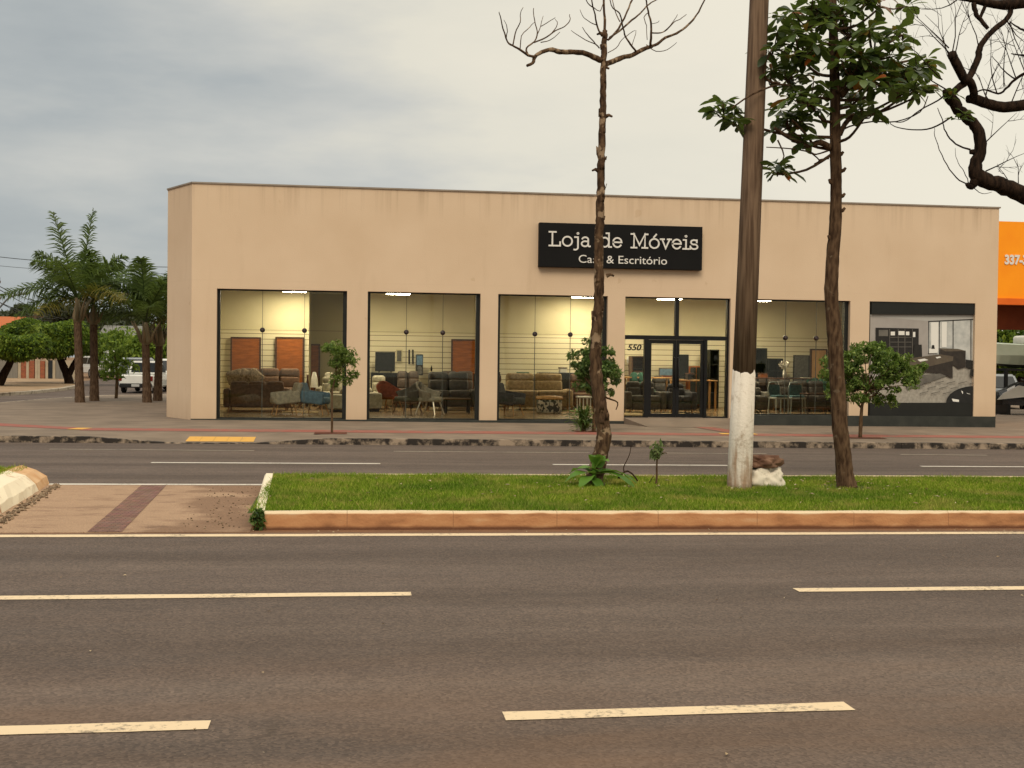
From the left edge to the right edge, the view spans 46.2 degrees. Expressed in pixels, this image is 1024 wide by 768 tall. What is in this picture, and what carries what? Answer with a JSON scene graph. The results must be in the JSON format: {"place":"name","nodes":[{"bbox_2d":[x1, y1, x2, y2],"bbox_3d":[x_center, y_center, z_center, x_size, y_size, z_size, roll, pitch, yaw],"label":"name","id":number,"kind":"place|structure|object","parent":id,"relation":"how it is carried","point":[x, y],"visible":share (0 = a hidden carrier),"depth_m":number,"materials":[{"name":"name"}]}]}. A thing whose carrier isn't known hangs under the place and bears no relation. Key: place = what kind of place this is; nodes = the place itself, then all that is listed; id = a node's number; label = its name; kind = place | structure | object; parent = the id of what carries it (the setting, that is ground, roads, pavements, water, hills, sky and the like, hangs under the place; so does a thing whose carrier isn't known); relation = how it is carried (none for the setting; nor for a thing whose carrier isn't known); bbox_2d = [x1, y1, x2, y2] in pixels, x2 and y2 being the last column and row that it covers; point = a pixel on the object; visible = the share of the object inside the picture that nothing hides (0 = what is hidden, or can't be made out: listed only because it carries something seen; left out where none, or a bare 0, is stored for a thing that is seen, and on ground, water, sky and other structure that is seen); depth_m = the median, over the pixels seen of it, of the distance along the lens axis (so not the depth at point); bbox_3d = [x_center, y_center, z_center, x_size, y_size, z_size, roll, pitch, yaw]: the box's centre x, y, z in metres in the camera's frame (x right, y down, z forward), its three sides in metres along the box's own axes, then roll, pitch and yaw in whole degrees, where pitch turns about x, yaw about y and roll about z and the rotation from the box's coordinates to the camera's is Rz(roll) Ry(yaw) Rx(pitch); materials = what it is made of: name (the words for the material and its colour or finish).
{"place":"outdoors","nodes":[
{"label":"outdoors","id":0,"kind":"place"},
{"bbox_2d":[0,378,74,392],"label":"opposite pavement","id":1,"kind":"structure","parent":0,"point":[12,385],"depth_m":59.59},
{"bbox_2d":[0,331,52,385],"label":"clipped tree","id":2,"kind":"object","parent":1,"relation":"on","point":[15,349],"visible":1,"depth_m":55.23,"materials":[{"name":"green plant"}]},
{"bbox_2d":[0,317,101,383],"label":"clipped tree","id":3,"kind":"object","parent":1,"relation":"on","point":[60,334],"visible":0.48,"depth_m":60.90,"materials":[{"name":"green plant"}]},
{"bbox_2d":[31,357,108,381],"bbox_3d":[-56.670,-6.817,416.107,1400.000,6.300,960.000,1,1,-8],"label":"ground","id":4,"kind":"structure","parent":0,"point":[86,377],"depth_m":102.03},
{"bbox_2d":[0,465,48,513],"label":"median end kerb","id":5,"kind":"structure","parent":4,"relation":"on","point":[19,486],"depth_m":13.48,"materials":[{"name":"concrete"}]},
{"bbox_2d":[0,359,74,380],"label":"front wall","id":6,"kind":"structure","parent":4,"relation":"on","point":[45,369],"depth_m":74.66,"materials":[{"name":"multicoloured brick"}]},
{"bbox_2d":[0,379,74,395],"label":"kerb","id":7,"kind":"structure","parent":4,"relation":"on","point":[37,391],"depth_m":49.51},
{"bbox_2d":[38,299,89,359],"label":"distant tree","id":8,"kind":"object","parent":4,"relation":"on","point":[66,315],"visible":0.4,"depth_m":228.51,"materials":[{"name":"green plant"}]},
{"bbox_2d":[98,325,134,358],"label":"bushy tree","id":9,"kind":"object","parent":4,"relation":"on","point":[113,338],"visible":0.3,"depth_m":84.19,"materials":[{"name":"green plant"}]},
{"bbox_2d":[99,309,141,329],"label":"roof","id":10,"kind":"structure","parent":4,"relation":"on","point":[123,323],"depth_m":220.35,"materials":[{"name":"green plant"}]},
{"bbox_2d":[117,329,166,360],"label":"bushy tree","id":11,"kind":"object","parent":4,"relation":"on","point":[133,345],"visible":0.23,"depth_m":78.38,"materials":[{"name":"green plant"}]},
{"bbox_2d":[167,182,1000,427],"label":"shop building","id":12,"kind":"structure","parent":4,"relation":"on","point":[310,264],"depth_m":29.76,"materials":[{"name":"paint"}]},
{"bbox_2d":[230,337,260,370],"bbox_3d":[-8.019,-0.492,36.130,0.896,1.843,0.092,1,1,-8],"label":"wood panel","id":13,"kind":"object","parent":12,"relation":"attached to","point":[245,352],"visible":0.59,"depth_m":36.09,"materials":[{"name":"brown wood"}]},
{"bbox_2d":[223,381,291,410],"bbox_3d":[-6.797,0.319,32.158,1.752,0.805,0.945,1,1,-8],"label":"sofa","id":14,"kind":"object","parent":12,"relation":"on","point":[245,394],"visible":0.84,"depth_m":31.68,"materials":[{"name":"brown fabric"}]},
{"bbox_2d":[241,368,302,407],"bbox_3d":[-7.069,0.105,34.857,2.092,1.124,0.945,1,1,-8],"label":"sofa","id":15,"kind":"object","parent":12,"relation":"on","point":[288,377],"visible":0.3,"depth_m":35.11,"materials":[{"name":"brown fabric"}]},
{"bbox_2d":[217,289,346,418],"bbox_3d":[-5.474,-0.702,28.610,3.030,3.065,0.150,1,1,-8],"label":"window","id":16,"kind":"structure","parent":12,"relation":"in","point":[304,330],"depth_m":28.53,"materials":[{"name":"brown metal"}]},
{"bbox_2d":[270,382,302,414],"bbox_3d":[-5.697,0.367,30.284,0.730,0.808,0.710,0,1,-23],"label":"armchair","id":17,"kind":"object","parent":12,"relation":"on","point":[290,397],"visible":0.98,"depth_m":30.01,"materials":[{"name":"grey fabric"}]},
{"bbox_2d":[275,337,303,382],"bbox_3d":[-6.728,-0.489,36.306,0.857,1.862,0.092,1,1,-8],"label":"wood panel","id":18,"kind":"object","parent":12,"relation":"attached to","point":[289,352],"visible":0.56,"depth_m":36.27,"materials":[{"name":"brown wood"}]},
{"bbox_2d":[311,344,319,390],"bbox_3d":[-6.366,-0.444,38.728,0.331,1.690,0.092,1,1,-8],"label":"wood panel","id":19,"kind":"object","parent":12,"relation":"attached to","point":[315,357],"visible":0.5,"depth_m":38.69,"materials":[{"name":"brown wood"}]},
{"bbox_2d":[300,382,330,414],"bbox_3d":[-5.030,0.372,30.475,0.730,0.808,0.710,1,1,7],"label":"armchair","id":20,"kind":"object","parent":12,"relation":"on","point":[310,397],"visible":0.98,"depth_m":30.15,"materials":[{"name":"blue fabric"}]},
{"bbox_2d":[315,377,341,408],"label":"sofa","id":21,"kind":"object","parent":12,"relation":"on","point":[326,387],"visible":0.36,"depth_m":34.27,"materials":[{"name":"grey fabric"}]},
{"bbox_2d":[369,393,381,411],"bbox_3d":[-3.760,0.493,32.809,0.386,0.500,0.800,1,1,-8],"label":"ottoman","id":22,"kind":"object","parent":12,"relation":"on","point":[375,402],"visible":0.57,"depth_m":32.42,"materials":[{"name":"grey fabric"}]},
{"bbox_2d":[370,375,391,408],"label":"sofa","id":23,"kind":"object","parent":12,"relation":"on","point":[376,379],"visible":0.41,"depth_m":34.66,"materials":[{"name":"grey fabric"}]},
{"bbox_2d":[376,381,402,410],"bbox_3d":[-3.399,0.327,33.018,0.709,0.841,0.665,1,1,22],"label":"armchair","id":24,"kind":"object","parent":12,"relation":"on","point":[386,390],"visible":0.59,"depth_m":32.78,"materials":[{"name":"orange fabric"}]},
{"bbox_2d":[371,372,412,406],"bbox_3d":[-3.604,0.168,36.375,1.344,1.020,0.464,1,1,-8],"label":"sofa","id":25,"kind":"object","parent":12,"relation":"on","point":[391,378],"visible":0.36,"depth_m":36.13,"materials":[{"name":"fabric"}]},
{"bbox_2d":[375,352,394,372],"bbox_3d":[-3.840,-0.637,36.308,0.600,0.659,0.240,1,1,-8],"label":"television","id":26,"kind":"object","parent":25,"relation":"on","point":[384,361],"visible":1,"depth_m":36.28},
{"bbox_2d":[392,381,422,414],"bbox_3d":[-2.680,0.361,31.259,0.678,0.858,0.723,0,1,-36],"label":"armchair","id":27,"kind":"object","parent":12,"relation":"on","point":[412,395],"visible":0.98,"depth_m":31.16,"materials":[{"name":"grey fabric"}]},
{"bbox_2d":[393,371,421,407],"bbox_3d":[-3.089,0.155,35.803,1.015,1.084,0.945,1,1,-8],"label":"sofa","id":28,"kind":"object","parent":12,"relation":"on","point":[411,378],"visible":0.51,"depth_m":36.00,"materials":[{"name":"fabric"}]},
{"bbox_2d":[367,292,479,419],"bbox_3d":[-2.145,-0.671,29.064,2.710,3.065,0.150,1,1,-8],"label":"window","id":29,"kind":"structure","parent":12,"relation":"in","point":[477,305],"depth_m":29.09,"materials":[{"name":"glass"}]},
{"bbox_2d":[415,381,443,414],"bbox_3d":[-2.175,0.367,31.228,0.678,0.858,0.723,1,1,22],"label":"armchair","id":30,"kind":"object","parent":12,"relation":"on","point":[426,394],"visible":1,"depth_m":31.07,"materials":[{"name":"grey fabric"}]},
{"bbox_2d":[422,372,474,410],"bbox_3d":[-1.794,0.201,34.189,1.507,1.084,0.995,1,1,-8],"label":"sofa","id":31,"kind":"object","parent":12,"relation":"on","point":[455,384],"visible":0.74,"depth_m":34.34,"materials":[{"name":"fabric"}]},
{"bbox_2d":[451,339,474,380],"bbox_3d":[-1.438,-0.445,37.027,0.891,1.872,0.092,1,1,-8],"label":"wood panel","id":32,"kind":"object","parent":12,"relation":"attached to","point":[462,354],"visible":0.34,"depth_m":36.97,"materials":[{"name":"brown wood"}]},
{"bbox_2d":[499,383,525,415],"bbox_3d":[-0.117,0.397,31.211,0.765,0.848,0.746,1,1,27],"label":"armchair","id":33,"kind":"object","parent":12,"relation":"on","point":[510,398],"visible":0.78,"depth_m":30.90,"materials":[{"name":"grey fabric"}]},
{"bbox_2d":[500,373,572,409],"bbox_3d":[0.699,0.223,35.160,2.031,1.064,1.045,1,1,-8],"label":"sofa","id":34,"kind":"object","parent":12,"relation":"on","point":[548,384],"visible":0.79,"depth_m":35.34,"materials":[{"name":"beige fabric"}]},
{"bbox_2d":[536,396,562,413],"bbox_3d":[1.020,0.560,32.805,0.744,0.480,0.744,1,1,-8],"label":"pouf","id":35,"kind":"object","parent":12,"relation":"on","point":[549,405],"visible":1,"depth_m":32.50,"materials":[{"name":"multicoloured fabric"}]},
{"bbox_2d":[497,294,606,420],"bbox_3d":[0.966,-0.641,29.488,2.710,3.065,0.150,1,1,-8],"label":"window","id":36,"kind":"structure","parent":12,"relation":"in","point":[603,334],"depth_m":29.42,"materials":[{"name":"glass"}]},
{"bbox_2d":[568,374,592,408],"bbox_3d":[2.054,0.227,36.101,0.903,1.054,0.945,1,1,-8],"label":"chair","id":37,"kind":"object","parent":12,"relation":"on","point":[578,392],"visible":0.28,"depth_m":35.69,"materials":[{"name":"wood"}]},
{"bbox_2d":[538,222,702,270],"bbox_3d":[2.663,-3.357,29.369,4.070,1.070,0.194,1,1,-8],"label":"shop sign","id":38,"kind":"object","parent":12,"relation":"attached to","point":[571,245],"visible":0.87,"depth_m":29.31,"materials":[{"name":"metal"}]},
{"bbox_2d":[624,381,666,412],"bbox_3d":[3.719,0.368,34.110,1.161,0.885,0.945,1,1,-8],"label":"sofa","id":39,"kind":"object","parent":12,"relation":"on","point":[633,395],"visible":0.85,"depth_m":33.71,"materials":[{"name":"grey fabric"}]},
{"bbox_2d":[648,340,675,416],"bbox_3d":[3.728,-0.137,29.817,0.706,1.920,0.124,1,1,-8],"label":"door","id":40,"kind":"structure","parent":12,"relation":"in","point":[651,342],"depth_m":29.81,"materials":[{"name":"black metal"}]},
{"bbox_2d":[662,384,696,412],"bbox_3d":[4.757,0.408,34.252,0.843,0.825,0.945,1,1,-8],"label":"armchair","id":41,"kind":"object","parent":12,"relation":"on","point":[687,400],"visible":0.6,"depth_m":33.84,"materials":[{"name":"grey fabric"}]},
{"bbox_2d":[679,354,688,379],"bbox_3d":[5.277,-0.516,37.552,0.514,0.817,0.240,1,1,-8],"label":"television","id":42,"kind":"object","parent":12,"relation":"on","point":[683,364],"visible":0.42,"depth_m":37.53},
{"bbox_2d":[675,340,703,416],"bbox_3d":[4.433,-0.130,29.913,0.700,1.920,0.124,1,1,-8],"label":"door","id":43,"kind":"structure","parent":12,"relation":"in","point":[678,342],"depth_m":29.92,"materials":[{"name":"black metal"}]},
{"bbox_2d":[706,350,718,408],"bbox_3d":[6.285,-0.154,37.722,0.310,1.850,0.450,1,1,-8],"label":"cabinet","id":44,"kind":"object","parent":12,"relation":"on","point":[712,364],"visible":0.7,"depth_m":37.67,"materials":[{"name":"brown wood"}]},
{"bbox_2d":[755,348,766,384],"bbox_3d":[7.764,-0.173,37.923,0.444,1.918,0.450,1,1,-8],"label":"cabinet","id":45,"kind":"object","parent":12,"relation":"on","point":[761,360],"visible":0.22,"depth_m":38.11,"materials":[{"name":"brown metal"}]},
{"bbox_2d":[755,381,773,411],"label":"sofa","id":46,"kind":"object","parent":12,"relation":"on","point":[761,399],"visible":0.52,"depth_m":34.97,"materials":[{"name":"grey fabric"}]},
{"bbox_2d":[767,358,782,408],"bbox_3d":[8.268,-0.009,37.995,0.471,1.597,0.450,1,1,-8],"label":"cabinet","id":47,"kind":"object","parent":12,"relation":"on","point":[774,369],"visible":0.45,"depth_m":38.12,"materials":[{"name":"grey metal"}]},
{"bbox_2d":[767,381,788,413],"bbox_3d":[7.621,0.386,34.392,0.456,0.929,0.524,0,1,-20],"label":"chair","id":48,"kind":"object","parent":12,"relation":"on","point":[774,391],"visible":0.98,"depth_m":34.50,"materials":[{"name":"fabric"}]},
{"bbox_2d":[787,381,805,413],"bbox_3d":[8.154,0.393,34.364,0.456,0.929,0.524,1,1,2],"label":"chair","id":49,"kind":"object","parent":12,"relation":"on","point":[795,390],"visible":0.94,"depth_m":34.52,"materials":[{"name":"fabric"}]},
{"bbox_2d":[793,355,809,380],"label":"wall panel","id":50,"kind":"structure","parent":12,"relation":"attached to","point":[800,365],"depth_m":38.51,"materials":[{"name":"grey fabric"}]},
{"bbox_2d":[754,299,848,414],"bbox_3d":[7.269,-0.664,30.346,2.490,2.900,0.150,1,1,-8],"label":"window","id":51,"kind":"structure","parent":12,"relation":"in","point":[845,303],"depth_m":30.38,"materials":[{"name":"glass"}]},
{"bbox_2d":[773,380,830,411],"bbox_3d":[8.838,0.367,36.422,1.861,0.924,0.945,1,1,-8],"label":"sofa","id":52,"kind":"object","parent":12,"relation":"on","point":[809,387],"visible":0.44,"depth_m":36.07,"materials":[{"name":"black leather"}]},
{"bbox_2d":[809,349,827,379],"bbox_3d":[9.839,-0.266,38.566,0.564,1.728,0.092,1,1,-8],"label":"wood panel","id":53,"kind":"object","parent":12,"relation":"attached to","point":[820,353],"visible":0.49,"depth_m":38.52,"materials":[{"name":"brown wood"}]},
{"bbox_2d":[868,301,974,415],"bbox_3d":[10.509,-0.669,30.681,2.996,2.996,0.120,1,1,-8],"label":"window poster","id":54,"kind":"object","parent":12,"relation":"attached to","point":[937,338],"depth_m":30.69,"materials":[{"name":"grey paper"}]},
{"bbox_2d":[996,330,1023,381],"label":"bushy tree","id":55,"kind":"object","parent":4,"relation":"on","point":[1005,336],"visible":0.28,"depth_m":53.11,"materials":[{"name":"green plant"}]},
{"bbox_2d":[0,377,166,401],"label":"side street","id":56,"kind":"structure","parent":0,"point":[107,387],"depth_m":51.02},
{"bbox_2d":[119,361,166,392],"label":"pickup truck","id":57,"kind":"object","parent":56,"relation":"on","point":[132,380],"visible":0.6,"depth_m":51.78,"materials":[{"name":"white paint"}]},
{"bbox_2d":[0,483,255,528],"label":"gravel","id":58,"kind":"structure","parent":0,"point":[25,506],"depth_m":12.65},
{"bbox_2d":[0,485,261,532],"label":"crossing slab","id":59,"kind":"structure","parent":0,"point":[77,508],"depth_m":12.40,"materials":[{"name":"concrete"}]},
{"bbox_2d":[88,485,165,531],"bbox_3d":[-4.055,1.292,12.844,0.300,0.002,4.090,0,1,-11],"label":"paver strip","id":60,"kind":"object","parent":59,"relation":"on","point":[121,516],"visible":1,"depth_m":12.36,"materials":[{"name":"brick"}]},
{"bbox_2d":[0,527,1023,767],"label":"road","id":61,"kind":"structure","parent":0,"point":[460,651],"depth_m":6.70,"materials":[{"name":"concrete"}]},
{"bbox_2d":[0,720,210,734],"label":"road marking","id":62,"kind":"object","parent":61,"relation":"on","point":[108,727],"visible":1,"depth_m":5.15,"materials":[{"name":"beige paint"}]},
{"bbox_2d":[0,592,410,599],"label":"road marking","id":63,"kind":"object","parent":61,"relation":"on","point":[203,595],"visible":1,"depth_m":8.04,"materials":[{"name":"beige paint"}]},
{"bbox_2d":[248,508,266,530],"bbox_3d":[-2.371,1.265,11.144,0.172,0.233,0.161,0,1,-35],"label":"weed","id":64,"kind":"object","parent":61,"relation":"on","point":[255,516],"visible":1,"depth_m":11.13,"materials":[{"name":"green plant"}]},
{"bbox_2d":[0,532,1023,536],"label":"road marking","id":65,"kind":"object","parent":61,"relation":"on","point":[424,534],"visible":1,"depth_m":11.12,"materials":[{"name":"beige paint"}]},
{"bbox_2d":[24,473,1022,754],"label":"leaf litter","id":66,"kind":"object","parent":61,"relation":"on","point":[660,497],"visible":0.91,"depth_m":13.53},
{"bbox_2d":[253,474,1023,529],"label":"median kerb","id":67,"kind":"structure","parent":61,"relation":"on","point":[505,519],"depth_m":11.66,"materials":[{"name":"concrete"}]},
{"bbox_2d":[503,702,854,719],"bbox_3d":[0.779,1.509,5.546,1.652,0.007,0.139,1,1,-9],"label":"road marking","id":68,"kind":"object","parent":61,"relation":"on","point":[617,712],"visible":1,"depth_m":5.54,"materials":[{"name":"beige paint"}]},
{"bbox_2d":[793,586,1023,591],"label":"road marking","id":69,"kind":"object","parent":61,"relation":"on","point":[915,588],"visible":1,"depth_m":8.71,"materials":[{"name":"beige paint"}]},
{"bbox_2d":[0,442,1023,483],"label":"road","id":70,"kind":"structure","parent":0,"point":[64,462],"depth_m":19.42,"materials":[{"name":"asphalt"}]},
{"bbox_2d":[48,483,261,484],"bbox_3d":[-22.211,1.004,12.562,39.400,0.177,0.152,1,1,-8],"label":"road marking","id":71,"kind":"object","parent":70,"relation":"on","point":[147,484],"visible":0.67,"depth_m":14.94,"materials":[{"name":"white paint"}]},
{"bbox_2d":[0,435,1023,448],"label":"kerb","id":72,"kind":"structure","parent":70,"relation":"on","point":[458,442],"depth_m":23.03,"materials":[{"name":"concrete"}]},
{"bbox_2d":[0,394,1023,442],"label":"pavement","id":73,"kind":"structure","parent":0,"point":[122,411],"depth_m":26.66,"materials":[{"name":"concrete"}]},
{"bbox_2d":[0,423,81,429],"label":"tactile strip","id":74,"kind":"object","parent":73,"relation":"on","point":[34,426],"visible":1,"depth_m":24.45,"materials":[{"name":"red paint"}]},
{"bbox_2d":[0,209,131,402],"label":"palm tree","id":75,"kind":"object","parent":73,"relation":"on","point":[64,273],"visible":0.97,"depth_m":37.18,"materials":[{"name":"plant"}]},
{"bbox_2d":[32,248,147,400],"bbox_3d":[-13.678,-1.852,38.825,3.665,4.898,4.469,0,1,-23],"label":"palm tree","id":76,"kind":"object","parent":73,"relation":"on","point":[92,315],"visible":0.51,"depth_m":38.69,"materials":[{"name":"plant"}]},
{"bbox_2d":[98,345,139,397],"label":"young tree","id":77,"kind":"object","parent":73,"relation":"on","point":[116,373],"visible":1,"depth_m":41.37,"materials":[{"name":"green plant"}]},
{"bbox_2d":[81,271,166,400],"bbox_3d":[-11.815,-1.575,39.334,4.546,4.387,4.437,0,1,-39],"label":"palm tree","id":78,"kind":"object","parent":73,"relation":"on","point":[160,337],"visible":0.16,"depth_m":39.66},
{"bbox_2d":[82,256,166,402],"bbox_3d":[-11.407,-1.691,38.421,4.021,4.666,4.548,0,1,-28],"label":"palm tree","id":79,"kind":"object","parent":73,"relation":"on","point":[143,282],"visible":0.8,"depth_m":37.99,"materials":[{"name":"plant"}]},
{"bbox_2d":[186,436,255,441],"bbox_3d":[-5.510,1.042,22.740,1.246,0.056,0.600,1,1,-8],"label":"tactile marker","id":80,"kind":"object","parent":73,"relation":"on","point":[230,439],"visible":1,"depth_m":22.73,"materials":[{"name":"yellow paint"}]},
{"bbox_2d":[314,432,346,433],"bbox_3d":[-3.615,0.974,23.926,0.640,0.003,0.640,1,1,-8],"label":"tree pit","id":81,"kind":"object","parent":73,"relation":"on","point":[330,433],"visible":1,"depth_m":23.79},
{"bbox_2d":[320,339,360,432],"bbox_3d":[-3.432,0.051,24.052,0.748,1.920,0.885,1,1,33],"label":"street tree","id":82,"kind":"object","parent":81,"relation":"on","point":[339,354],"visible":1,"depth_m":24.00,"materials":[{"name":"green plant"}]},
{"bbox_2d":[82,428,1023,437],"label":"tactile strip","id":83,"kind":"object","parent":73,"relation":"on","point":[472,432],"visible":0.8,"depth_m":25.02,"materials":[{"name":"red paint"}]},
{"bbox_2d":[564,402,592,431],"bbox_3d":[1.533,0.733,25.903,0.867,0.707,0.873,1,1,27],"label":"spiky shrub","id":84,"kind":"object","parent":73,"relation":"on","point":[582,423],"visible":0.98,"depth_m":25.86,"materials":[{"name":"green plant"}]},
{"bbox_2d":[850,437,887,438],"bbox_3d":[7.447,1.132,25.253,0.800,0.004,0.380,1,1,-8],"label":"tree pit","id":85,"kind":"object","parent":73,"relation":"on","point":[866,437],"visible":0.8,"depth_m":25.35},
{"bbox_2d":[817,340,928,436],"bbox_3d":[7.652,0.116,25.435,2.341,2.110,1.234,1,1,8],"label":"street tree","id":86,"kind":"object","parent":85,"relation":"on","point":[887,370],"visible":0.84,"depth_m":25.25,"materials":[{"name":"green plant"}]},
{"bbox_2d":[995,379,1023,414],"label":"parked car","id":87,"kind":"object","parent":73,"relation":"on","point":[1008,396],"visible":0.69,"depth_m":39.90,"materials":[{"name":"paint"}]},
{"bbox_2d":[996,374,1023,408],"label":"parked car","id":88,"kind":"object","parent":73,"relation":"on","point":[1012,379],"visible":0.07,"depth_m":47.00,"materials":[{"name":"silver metal"}]},
{"bbox_2d":[997,221,1023,375],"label":"orange shop","id":89,"kind":"structure","parent":73,"relation":"on","point":[1010,307],"depth_m":35.25},
{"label":"tree pit","id":90,"kind":"structure","parent":73,"relation":"on","visible":0},
{"bbox_2d":[566,337,624,431],"bbox_3d":[1.766,0.016,25.850,1.255,2.105,1.068,1,1,-8],"label":"street tree","id":91,"kind":"object","parent":90,"relation":"on","point":[611,370],"visible":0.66,"depth_m":25.78,"materials":[{"name":"green plant"}]},
{"bbox_2d":[0,0,1023,356],"label":"sky","id":92,"kind":"structure","parent":0,"point":[107,107],"materials":[{"name":"grey"}]},
{"bbox_2d":[0,465,1023,512],"bbox_3d":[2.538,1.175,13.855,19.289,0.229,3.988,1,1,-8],"label":"grass","id":93,"kind":"structure","parent":0,"point":[321,491],"depth_m":13.26,"materials":[{"name":"plant"}]},
{"bbox_2d":[564,454,636,487],"bbox_3d":[1.040,1.048,14.167,0.898,0.439,0.526,1,1,-8],"label":"broad leaf weed","id":94,"kind":"object","parent":93,"relation":"on","point":[598,461],"visible":0.97,"depth_m":14.19,"materials":[{"name":"green plant"}]},
{"bbox_2d":[499,0,704,483],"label":"bare tree","id":95,"kind":"object","parent":93,"relation":"on","point":[603,438],"visible":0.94,"depth_m":14.46,"materials":[{"name":"brown plant"}]},
{"bbox_2d":[649,438,665,483],"bbox_3d":[1.755,0.932,14.382,0.220,0.576,0.195,1,1,-8],"label":"sapling","id":96,"kind":"object","parent":93,"relation":"on","point":[657,454],"visible":0.99,"depth_m":14.38,"materials":[{"name":"green plant"}]},
{"bbox_2d":[727,0,768,488],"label":"utility pole","id":97,"kind":"object","parent":93,"relation":"on","point":[740,455],"visible":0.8,"depth_m":14.12,"materials":[{"name":"brown wood"}]},
{"bbox_2d":[752,467,785,486],"bbox_3d":[3.038,1.135,14.520,0.559,0.304,0.444,1,1,-8],"label":"rock","id":98,"kind":"object","parent":93,"relation":"on","point":[767,476],"visible":0.48,"depth_m":14.36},
{"bbox_2d":[752,454,784,467],"bbox_3d":[3.027,0.930,14.512,0.494,0.150,0.414,0,1,-25],"label":"stone","id":99,"kind":"object","parent":98,"relation":"on","point":[766,461],"visible":0.77,"depth_m":14.42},
{"bbox_2d":[698,0,946,487],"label":"leafy tree","id":100,"kind":"object","parent":93,"relation":"on","point":[868,70],"visible":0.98,"depth_m":14.30,"materials":[{"name":"green plant"}]},
{"bbox_2d":[889,0,1023,204],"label":"bare tree","id":101,"kind":"object","parent":93,"relation":"on","point":[978,175],"visible":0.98,"depth_m":14.01,"materials":[{"name":"brown plant"}]},
{"bbox_2d":[628,356,642,380],"bbox_3d":[3.939,-0.061,37.404,0.533,1.620,0.450,1,1,-8],"label":"cabinet","id":102,"kind":"object","parent":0,"point":[635,363],"visible":0.23,"depth_m":37.59,"materials":[{"name":"brown wood"}]},
{"bbox_2d":[686,366,699,408],"bbox_3d":[5.728,0.105,37.720,0.438,1.320,0.414,1,1,-8],"label":"cabinet","id":103,"kind":"object","parent":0,"point":[692,386],"visible":0.44,"depth_m":37.52,"materials":[{"name":"brown wood"}]},
{"bbox_2d":[996,368,1023,387],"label":"display rack","id":104,"kind":"object","parent":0,"point":[1005,370],"visible":0.23,"depth_m":41.57,"materials":[{"name":"black metal"}]},
{"bbox_2d":[996,336,1023,367],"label":"motor boat","id":105,"kind":"object","parent":104,"relation":"on","point":[1011,355],"visible":0.63,"depth_m":41.91,"materials":[{"name":"white paint"}]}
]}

